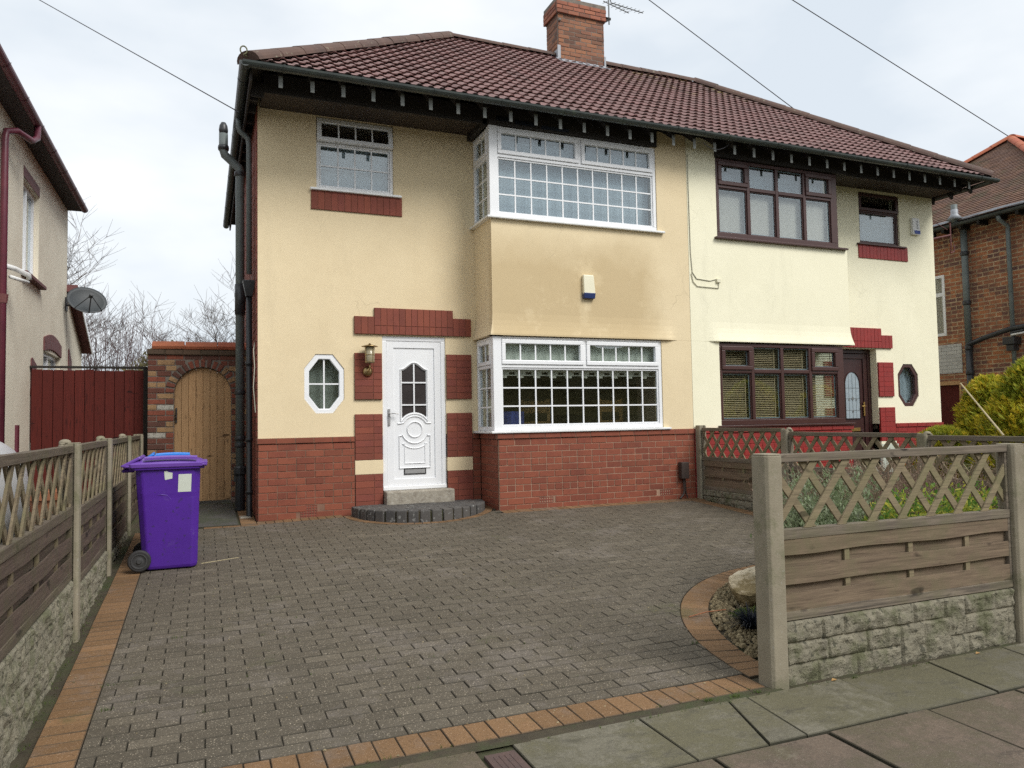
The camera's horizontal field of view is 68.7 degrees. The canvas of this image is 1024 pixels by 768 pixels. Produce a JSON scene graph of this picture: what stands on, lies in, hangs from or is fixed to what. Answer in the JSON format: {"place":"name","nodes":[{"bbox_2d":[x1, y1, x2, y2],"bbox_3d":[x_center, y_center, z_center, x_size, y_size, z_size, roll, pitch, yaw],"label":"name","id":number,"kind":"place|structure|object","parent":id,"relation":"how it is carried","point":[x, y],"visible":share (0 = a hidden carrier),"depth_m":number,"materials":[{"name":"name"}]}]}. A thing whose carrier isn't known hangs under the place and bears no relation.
{"place":"outdoors","nodes":[
{"label":"outdoors","id":0,"kind":"place"},
{"bbox_2d":[28,488,57,597],"bbox_3d":[-3.347,1.201,5.461,0.340,0.850,0.340,0,-3,-22],"label":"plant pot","id":1,"kind":"object","parent":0,"point":[40,502],"visible":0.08,"depth_m":5.34,"materials":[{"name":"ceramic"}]},
{"bbox_2d":[198,504,238,528],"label":"alley path","id":2,"kind":"structure","parent":0,"point":[218,515],"depth_m":9.28,"materials":[{"name":"concrete"}]},
{"bbox_2d":[75,501,754,767],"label":"driveway","id":3,"kind":"structure","parent":0,"point":[618,577],"depth_m":4.92,"materials":[{"name":"grey brick"}]},
{"bbox_2d":[120,455,206,571],"bbox_3d":[-3.117,1.129,6.752,0.690,0.986,0.631,0,-3,-22],"label":"wheelie bin","id":4,"kind":"object","parent":3,"relation":"on","point":[168,489],"visible":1,"depth_m":6.52,"materials":[{"name":"purple plastic"}]},
{"bbox_2d":[147,452,189,456],"bbox_3d":[-3.360,1.145,7.343,0.483,0.961,0.568,0,-3,-24],"label":"wheelie bin","id":5,"kind":"object","parent":3,"relation":"on","point":[170,453],"visible":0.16,"depth_m":7.15,"materials":[{"name":"blue plastic"}]},
{"bbox_2d":[33,507,724,763],"bbox_3d":[0.096,1.611,6.729,6.668,0.283,6.068,0,-3,-22],"label":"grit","id":6,"kind":"object","parent":3,"relation":"on","point":[408,666],"visible":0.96,"depth_m":4.71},
{"bbox_2d":[13,539,1015,767],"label":"weeds","id":7,"kind":"object","parent":3,"relation":"on","point":[410,687],"visible":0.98,"depth_m":3.95,"materials":[{"name":"green plant"}]},
{"bbox_2d":[0,0,1023,370],"label":"sky","id":8,"kind":"structure","parent":0,"point":[138,143],"materials":[{"name":"white"}]},
{"bbox_2d":[10,477,1020,767],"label":"ground","id":9,"kind":"structure","parent":0,"point":[34,731],"depth_m":4.31,"materials":[{"name":"soil"}]},
{"bbox_2d":[0,442,30,572],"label":"parked car","id":10,"kind":"object","parent":9,"relation":"on","point":[5,449],"visible":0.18,"depth_m":5.61,"materials":[{"name":"white paint"}]},
{"bbox_2d":[0,44,92,511],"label":"neighbour house","id":11,"kind":"structure","parent":9,"relation":"on","point":[40,197],"depth_m":9.80,"materials":[{"name":"beige paint"}]},
{"bbox_2d":[7,264,31,283],"bbox_3d":[-5.668,-1.256,8.607,0.068,0.170,0.440,-1,-3,0],"label":"security light","id":12,"kind":"object","parent":11,"relation":"attached to","point":[26,274],"visible":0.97,"depth_m":8.60,"materials":[{"name":"white plastic"}]},
{"bbox_2d":[22,183,46,289],"bbox_3d":[-6.406,-1.980,9.956,0.200,1.270,1.220,0,-3,-22],"label":"window","id":13,"kind":"structure","parent":11,"relation":"in","point":[26,193],"depth_m":10.30,"materials":[{"name":"white plastic"}]},
{"bbox_2d":[43,353,55,370],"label":"window","id":14,"kind":"structure","parent":11,"relation":"in","point":[48,360],"depth_m":11.55,"materials":[{"name":"white glass"}]},
{"bbox_2d":[65,287,106,312],"bbox_3d":[-7.096,-1.384,12.347,0.669,0.469,0.459,-1,-3,-6],"label":"satellite dish","id":15,"kind":"object","parent":11,"relation":"attached to","point":[86,300],"visible":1,"depth_m":12.40,"materials":[{"name":"grey metal"}]},
{"bbox_2d":[0,434,143,767],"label":"boundary fence","id":16,"kind":"object","parent":9,"relation":"on","point":[64,579],"visible":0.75,"depth_m":4.09,"materials":[{"name":"wood"}]},
{"bbox_2d":[29,366,147,511],"bbox_3d":[-5.695,0.726,10.119,1.410,1.935,0.080,0,-3,-22],"label":"red board fence","id":17,"kind":"object","parent":9,"relation":"on","point":[81,406],"visible":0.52,"depth_m":10.10,"materials":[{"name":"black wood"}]},
{"bbox_2d":[82,295,111,370],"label":"sapling clump","id":18,"kind":"object","parent":9,"relation":"on","point":[95,349],"visible":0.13,"depth_m":25.06,"materials":[{"name":"brown plant"}]},
{"bbox_2d":[67,202,140,335],"bbox_3d":[-17.727,-1.937,27.287,9.214,9.284,6.219,-3,-3,35],"label":"bare tree","id":19,"kind":"object","parent":9,"relation":"on","point":[77,271],"visible":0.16,"depth_m":26.58,"materials":[{"name":"brown plant"}]},
{"bbox_2d":[67,264,143,370],"bbox_3d":[-15.277,-0.980,25.594,4.965,7.102,6.020,-1,-3,5],"label":"bare tree","id":20,"kind":"object","parent":9,"relation":"on","point":[116,330],"visible":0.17,"depth_m":25.90,"materials":[{"name":"brown plant"}]},
{"bbox_2d":[76,281,143,370],"bbox_3d":[-13.595,-0.478,25.366,2.113,6.011,1.542,0,-3,-22],"label":"sapling clump","id":21,"kind":"object","parent":9,"relation":"on","point":[106,338],"visible":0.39,"depth_m":25.22,"materials":[{"name":"brown plant"}]},
{"bbox_2d":[103,302,156,370],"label":"sapling clump","id":22,"kind":"object","parent":9,"relation":"on","point":[131,361],"visible":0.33,"depth_m":25.39,"materials":[{"name":"brown plant"}]},
{"bbox_2d":[111,291,170,370],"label":"sapling clump","id":23,"kind":"object","parent":9,"relation":"on","point":[130,353],"visible":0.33,"depth_m":25.41,"materials":[{"name":"brown plant"}]},
{"bbox_2d":[117,339,172,370],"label":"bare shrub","id":24,"kind":"object","parent":9,"relation":"on","point":[142,364],"depth_m":19.33,"materials":[{"name":"brown plant"}]},
{"bbox_2d":[130,335,203,369],"bbox_3d":[-12.945,0.250,28.849,3.384,4.872,4.110,-2,-3,16],"label":"bare tree","id":25,"kind":"object","parent":9,"relation":"on","point":[146,353],"visible":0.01,"depth_m":28.49,"materials":[{"name":"brown plant"}]},
{"bbox_2d":[108,324,231,363],"bbox_3d":[-11.884,0.124,28.143,5.419,5.028,3.758,-1,-3,-9],"label":"bare tree","id":26,"kind":"object","parent":9,"relation":"on","point":[151,341],"visible":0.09,"depth_m":27.28,"materials":[{"name":"brown plant"}]},
{"bbox_2d":[127,258,234,345],"bbox_3d":[-10.033,-1.431,26.891,7.047,7.947,5.264,0,-3,-22],"label":"bare tree","id":27,"kind":"object","parent":9,"relation":"on","point":[212,323],"visible":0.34,"depth_m":26.64,"materials":[{"name":"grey plant"}]},
{"bbox_2d":[147,341,245,502],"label":"garden wall","id":28,"kind":"structure","parent":9,"relation":"on","point":[171,364],"depth_m":10.20,"materials":[{"name":"brick"}]},
{"bbox_2d":[174,368,230,500],"bbox_3d":[-4.280,0.696,10.382,0.727,1.840,0.116,0,-3,-22],"label":"garden door","id":29,"kind":"structure","parent":28,"relation":"attached to","point":[202,413],"depth_m":10.41,"materials":[{"name":"brown wood"}]},
{"bbox_2d":[25,498,764,767],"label":"driveway edging","id":30,"kind":"object","parent":9,"relation":"on","point":[60,740],"visible":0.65,"depth_m":3.81,"materials":[{"name":"brown brick"}]},
{"bbox_2d":[689,609,725,616],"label":"straw stem","id":31,"kind":"object","parent":30,"relation":"on","point":[707,611],"visible":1,"depth_m":5.18,"materials":[{"name":"plant"}]},
{"bbox_2d":[352,499,484,522],"bbox_3d":[-1.049,1.583,9.199,1.696,0.188,0.936,0,-3,-22],"label":"door step","id":32,"kind":"object","parent":9,"relation":"on","point":[426,512],"depth_m":8.90,"materials":[{"name":"brick"}]},
{"bbox_2d":[218,0,705,521],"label":"semi detached house","id":33,"kind":"structure","parent":9,"relation":"on","point":[444,222],"depth_m":9.81,"materials":[{"name":"beige paint"}]},
{"bbox_2d":[40,0,238,112],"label":"telephone wire","id":34,"kind":"object","parent":33,"relation":"attached to","point":[144,58],"visible":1,"depth_m":10.09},
{"bbox_2d":[304,354,343,413],"bbox_3d":[-2.348,0.001,9.354,0.490,0.740,0.078,0,-3,-22],"label":"window","id":35,"kind":"structure","parent":33,"relation":"in","point":[330,357],"depth_m":9.34,"materials":[{"name":"white plastic"}]},
{"bbox_2d":[310,117,401,197],"bbox_3d":[-2.016,-2.897,9.652,1.160,0.955,0.209,0,-3,-22],"label":"window","id":36,"kind":"structure","parent":33,"relation":"in","point":[342,165],"depth_m":9.68,"materials":[{"name":"white plastic"}]},
{"bbox_2d":[361,343,377,376],"bbox_3d":[-1.784,-0.305,9.403,0.210,0.415,0.207,0,-3,-22],"label":"wall lantern","id":37,"kind":"object","parent":33,"relation":"attached to","point":[367,371],"depth_m":9.36,"materials":[{"name":"gold metal"}]},
{"bbox_2d":[386,341,441,485],"bbox_3d":[-1.265,0.377,9.742,0.718,1.864,0.118,0,-3,-22],"label":"front door","id":38,"kind":"structure","parent":33,"relation":"in","point":[414,452],"depth_m":9.76,"materials":[{"name":"white plastic"}]},
{"bbox_2d":[473,129,486,223],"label":"window","id":39,"kind":"structure","parent":33,"relation":"in","point":[480,163],"depth_m":10.09,"materials":[{"name":"white plastic"}]},
{"bbox_2d":[477,337,491,430],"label":"window","id":40,"kind":"structure","parent":33,"relation":"in","point":[486,365],"depth_m":9.97,"materials":[{"name":"white plastic"}]},
{"bbox_2d":[503,411,523,424],"bbox_3d":[-0.034,0.579,10.042,0.457,0.420,0.127,0,-3,-22],"label":"blue throw","id":41,"kind":"object","parent":33,"relation":"in","point":[510,417],"visible":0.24,"depth_m":10.02,"materials":[{"name":"fabric"}]},
{"bbox_2d":[521,399,550,425],"bbox_3d":[0.370,0.738,11.192,0.450,1.000,0.440,-1,-3,6],"label":"dining chair","id":42,"kind":"object","parent":33,"relation":"in","point":[539,409],"visible":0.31,"depth_m":10.99,"materials":[{"name":"brown wood"}]},
{"bbox_2d":[470,124,664,233],"bbox_3d":[0.776,-2.710,10.357,2.660,1.220,0.702,0,-3,-22],"label":"window","id":43,"kind":"structure","parent":33,"relation":"in","point":[533,176],"depth_m":10.13,"materials":[{"name":"white plastic"}]},
{"bbox_2d":[473,336,671,438],"bbox_3d":[0.837,0.069,10.226,2.665,1.325,0.702,0,-3,-22],"label":"window","id":44,"kind":"structure","parent":33,"relation":"in","point":[519,355],"depth_m":9.96,"materials":[{"name":"white plastic"}]},
{"bbox_2d":[582,275,595,298],"bbox_3d":[1.028,-1.299,10.027,0.179,0.319,0.063,0,-3,-22],"label":"alarm box","id":45,"kind":"object","parent":33,"relation":"attached to","point":[588,288],"visible":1,"depth_m":10.00,"materials":[{"name":"beige plastic"}]},
{"bbox_2d":[599,399,622,422],"bbox_3d":[1.389,0.730,11.396,0.450,1.000,0.440,0,-3,-28],"label":"dining chair","id":46,"kind":"object","parent":33,"relation":"in","point":[619,409],"visible":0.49,"depth_m":11.22,"materials":[{"name":"brown wood"}]},
{"bbox_2d":[603,0,643,24],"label":"television aerial","id":47,"kind":"object","parent":33,"relation":"attached to","point":[608,18],"visible":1,"depth_m":13.92,"materials":[{"name":"metal"}]},
{"bbox_2d":[678,462,688,498],"bbox_3d":[2.384,1.340,10.410,0.147,0.510,0.084,0,-3,-22],"label":"cable box","id":48,"kind":"object","parent":33,"relation":"attached to","point":[683,467],"visible":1,"depth_m":10.39,"materials":[{"name":"brown plastic"}]},
{"bbox_2d":[348,687,783,767],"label":"kerb joint","id":49,"kind":"object","parent":9,"relation":"on","point":[492,744],"visible":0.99,"depth_m":3.43,"materials":[{"name":"concrete"}]},
{"bbox_2d":[709,582,757,657],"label":"gravel","id":50,"kind":"structure","parent":9,"relation":"on","point":[721,599],"depth_m":5.01,"materials":[{"name":"beige gravel"}]},
{"bbox_2d":[716,602,756,629],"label":"black grass","id":51,"kind":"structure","parent":50,"relation":"on","point":[748,620],"depth_m":4.88,"materials":[{"name":"black plant"}]},
{"bbox_2d":[728,566,755,606],"bbox_3d":[1.895,1.505,5.528,0.648,0.309,0.459,0,-3,-22],"label":"boulder","id":52,"kind":"object","parent":50,"relation":"on","point":[742,585],"visible":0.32,"depth_m":5.44,"materials":[{"name":"stone"}]},
{"bbox_2d":[728,605,755,617],"bbox_3d":[1.646,1.575,5.152,0.358,0.086,0.220,0,-3,-22],"label":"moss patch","id":53,"kind":"object","parent":50,"relation":"on","point":[750,607],"visible":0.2,"depth_m":5.16,"materials":[{"name":"green plant"}]},
{"bbox_2d":[586,61,999,497],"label":"semi detached house","id":54,"kind":"structure","parent":9,"relation":"on","point":[816,311],"depth_m":11.72,"materials":[{"name":"beige paint"}]},
{"bbox_2d":[687,155,720,288],"bbox_3d":[2.771,-2.344,10.822,0.516,1.926,0.029,0,-3,-22],"label":"wall cable","id":55,"kind":"object","parent":54,"relation":"attached to","point":[718,280],"depth_m":10.75,"materials":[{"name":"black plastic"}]},
{"bbox_2d":[714,158,848,250],"bbox_3d":[3.989,-2.695,11.680,2.530,1.204,0.707,0,-3,-22],"label":"window","id":56,"kind":"structure","parent":54,"relation":"in","point":[752,206],"depth_m":11.46,"materials":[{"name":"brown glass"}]},
{"bbox_2d":[718,343,855,427],"bbox_3d":[4.024,0.035,11.541,2.570,1.222,0.707,0,-3,-22],"label":"window","id":57,"kind":"structure","parent":54,"relation":"in","point":[836,370],"depth_m":11.27,"materials":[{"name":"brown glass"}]},
{"bbox_2d":[812,376,816,414],"bbox_3d":[5.028,0.023,11.992,0.060,1.190,0.635,0,-3,-22],"label":"window blind","id":58,"kind":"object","parent":54,"relation":"in","point":[812,376],"depth_m":12.22,"materials":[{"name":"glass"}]},
{"bbox_2d":[843,353,869,464],"bbox_3d":[5.833,0.430,12.801,0.699,1.908,0.103,0,-3,-22],"label":"front door","id":59,"kind":"structure","parent":54,"relation":"in","point":[854,365],"depth_m":12.86,"materials":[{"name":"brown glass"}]},
{"bbox_2d":[857,192,906,248],"bbox_3d":[6.400,-2.853,13.106,1.125,0.935,0.178,0,-3,-22],"label":"window","id":60,"kind":"structure","parent":54,"relation":"in","point":[877,227],"depth_m":13.17,"materials":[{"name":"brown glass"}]},
{"bbox_2d":[898,364,917,405],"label":"window","id":61,"kind":"structure","parent":54,"relation":"in","point":[909,367],"depth_m":13.20,"materials":[{"name":"brown wood"}]},
{"bbox_2d":[910,218,920,235],"bbox_3d":[7.188,-2.803,13.355,0.190,0.300,0.064,0,-3,-22],"label":"alarm box","id":62,"kind":"object","parent":54,"relation":"attached to","point":[914,226],"visible":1,"depth_m":13.32,"materials":[{"name":"white plastic"}]},
{"bbox_2d":[932,220,954,253],"bbox_3d":[7.881,-2.715,13.720,0.618,0.635,0.093,0,-3,-17],"label":"television aerial","id":63,"kind":"object","parent":54,"relation":"attached to","point":[947,236],"visible":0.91,"depth_m":13.72,"materials":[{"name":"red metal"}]},
{"bbox_2d":[750,492,882,542],"bbox_3d":[2.118,1.184,5.249,0.887,0.844,0.874,0,-3,-22],"label":"lavender bush","id":64,"kind":"object","parent":9,"relation":"on","point":[853,513],"visible":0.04,"depth_m":5.24,"materials":[{"name":"green plant"}]},
{"bbox_2d":[748,471,897,527],"bbox_3d":[2.417,1.136,5.829,1.116,0.930,0.989,0,-3,-22],"label":"heather bush","id":65,"kind":"object","parent":9,"relation":"on","point":[832,495],"visible":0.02,"depth_m":5.78,"materials":[{"name":"green plant"}]},
{"bbox_2d":[782,471,898,527],"bbox_3d":[2.283,1.123,5.552,0.935,0.962,0.941,1,-4,-38],"label":"lavender bush","id":66,"kind":"object","parent":9,"relation":"on","point":[793,484],"visible":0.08,"depth_m":5.47,"materials":[{"name":"green plant"}]},
{"bbox_2d":[783,464,922,525],"bbox_3d":[2.393,1.103,5.670,1.068,1.003,0.974,1,-3,-32],"label":"lavender bush","id":67,"kind":"object","parent":9,"relation":"on","point":[805,488],"visible":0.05,"depth_m":5.60,"materials":[{"name":"green plant"}]},
{"bbox_2d":[783,459,928,517],"bbox_3d":[2.768,1.090,6.211,1.156,1.026,1.326,0,-3,-22],"label":"heather bush","id":68,"kind":"object","parent":9,"relation":"on","point":[850,470],"visible":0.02,"depth_m":6.21,"materials":[{"name":"green plant"}]},
{"bbox_2d":[695,425,1023,510],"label":"divider fence","id":69,"kind":"object","parent":9,"relation":"on","point":[723,480],"visible":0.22,"depth_m":9.18,"materials":[{"name":"wood"}]},
{"bbox_2d":[751,443,1023,689],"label":"front fence","id":70,"kind":"object","parent":9,"relation":"on","point":[842,596],"visible":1,"depth_m":4.31,"materials":[{"name":"wood"}]},
{"bbox_2d":[881,444,898,471],"bbox_3d":[5.396,1.090,10.701,0.320,0.470,0.040,0,-3,-22],"label":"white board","id":71,"kind":"object","parent":9,"relation":"on","point":[890,446],"visible":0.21,"depth_m":10.64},
{"bbox_2d":[860,492,926,520],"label":"variegated shrub","id":72,"kind":"object","parent":9,"relation":"on","point":[887,515],"visible":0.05,"depth_m":5.13,"materials":[{"name":"green plant"}]},
{"bbox_2d":[840,445,976,513],"bbox_3d":[3.531,1.081,6.875,1.180,1.059,1.384,0,-3,-22],"label":"heather bush","id":73,"kind":"object","parent":9,"relation":"on","point":[915,473],"visible":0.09,"depth_m":6.71,"materials":[{"name":"green plant"}]},
{"bbox_2d":[824,455,995,516],"bbox_3d":[3.307,1.088,6.179,1.234,1.035,1.282,0,-3,-22],"label":"heather bush","id":74,"kind":"object","parent":9,"relation":"on","point":[924,482],"visible":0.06,"depth_m":6.14,"materials":[{"name":"green plant"}]},
{"bbox_2d":[885,478,953,517],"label":"variegated shrub","id":75,"kind":"object","parent":9,"relation":"on","point":[918,503],"visible":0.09,"depth_m":5.32,"materials":[{"name":"green plant"}]},
{"bbox_2d":[904,424,973,478],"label":"conifer bush","id":76,"kind":"object","parent":9,"relation":"on","point":[951,430],"visible":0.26,"depth_m":10.38,"materials":[{"name":"green plant"}]},
{"bbox_2d":[888,430,1005,477],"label":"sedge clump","id":77,"kind":"object","parent":9,"relation":"on","point":[974,463],"visible":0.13,"depth_m":9.50,"materials":[{"name":"green plant"}]},
{"bbox_2d":[909,454,997,511],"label":"heather bush","id":78,"kind":"object","parent":9,"relation":"on","point":[988,481],"visible":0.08,"depth_m":6.36,"materials":[{"name":"green plant"}]},
{"bbox_2d":[923,483,984,513],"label":"variegated shrub","id":79,"kind":"object","parent":9,"relation":"on","point":[967,504],"visible":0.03,"depth_m":5.45,"materials":[{"name":"green plant"}]},
{"bbox_2d":[945,480,997,511],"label":"variegated shrub","id":80,"kind":"object","parent":9,"relation":"on","point":[985,494],"visible":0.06,"depth_m":5.81,"materials":[{"name":"green plant"}]},
{"bbox_2d":[932,134,1023,441],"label":"brick house","id":81,"kind":"structure","parent":9,"relation":"on","point":[979,278],"depth_m":15.02,"materials":[{"name":"red brick"}]},
{"bbox_2d":[792,0,1007,135],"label":"telephone wire","id":82,"kind":"object","parent":81,"relation":"attached to","point":[898,66],"visible":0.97,"depth_m":16.79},
{"bbox_2d":[935,275,946,336],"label":"window","id":83,"kind":"structure","parent":81,"relation":"in","point":[939,280],"depth_m":15.82,"materials":[{"name":"white plastic"}]},
{"bbox_2d":[940,381,961,425],"bbox_3d":[9.043,0.804,15.721,0.110,1.700,0.940,0,-3,-22],"label":"side door","id":84,"kind":"structure","parent":81,"relation":"in","point":[950,392],"depth_m":15.59,"materials":[{"name":"brown wood"}]},
{"bbox_2d":[952,373,1023,478],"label":"conifer bush","id":85,"kind":"object","parent":9,"relation":"on","point":[979,389],"visible":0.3,"depth_m":10.57,"materials":[{"name":"green plant"}]},
{"bbox_2d":[964,356,1023,479],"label":"conifer bush","id":86,"kind":"object","parent":9,"relation":"on","point":[1006,407],"visible":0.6,"depth_m":9.37,"materials":[{"name":"green plant"}]},
{"bbox_2d":[960,383,1004,435],"bbox_3d":[5.629,0.288,9.000,0.021,0.657,1.065,-1,-3,9],"label":"garden cane","id":87,"kind":"object","parent":86,"relation":"on","point":[990,419],"visible":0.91,"depth_m":8.91,"materials":[{"name":"wood"}]},
{"bbox_2d":[390,688,1023,767],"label":"pavement","id":88,"kind":"structure","parent":0,"point":[986,732],"depth_m":3.24,"materials":[{"name":"grey concrete"}]},
{"bbox_2d":[484,750,530,767],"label":"meter cover","id":89,"kind":"object","parent":88,"relation":"on","point":[510,759],"visible":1,"depth_m":3.15,"materials":[{"name":"grey metal"}]},
{"bbox_2d":[649,0,792,107],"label":"telephone wire","id":90,"kind":"object","parent":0,"point":[721,54],"visible":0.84,"depth_m":21.89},
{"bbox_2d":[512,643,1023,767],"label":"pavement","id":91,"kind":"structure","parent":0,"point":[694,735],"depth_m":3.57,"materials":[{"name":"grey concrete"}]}
]}

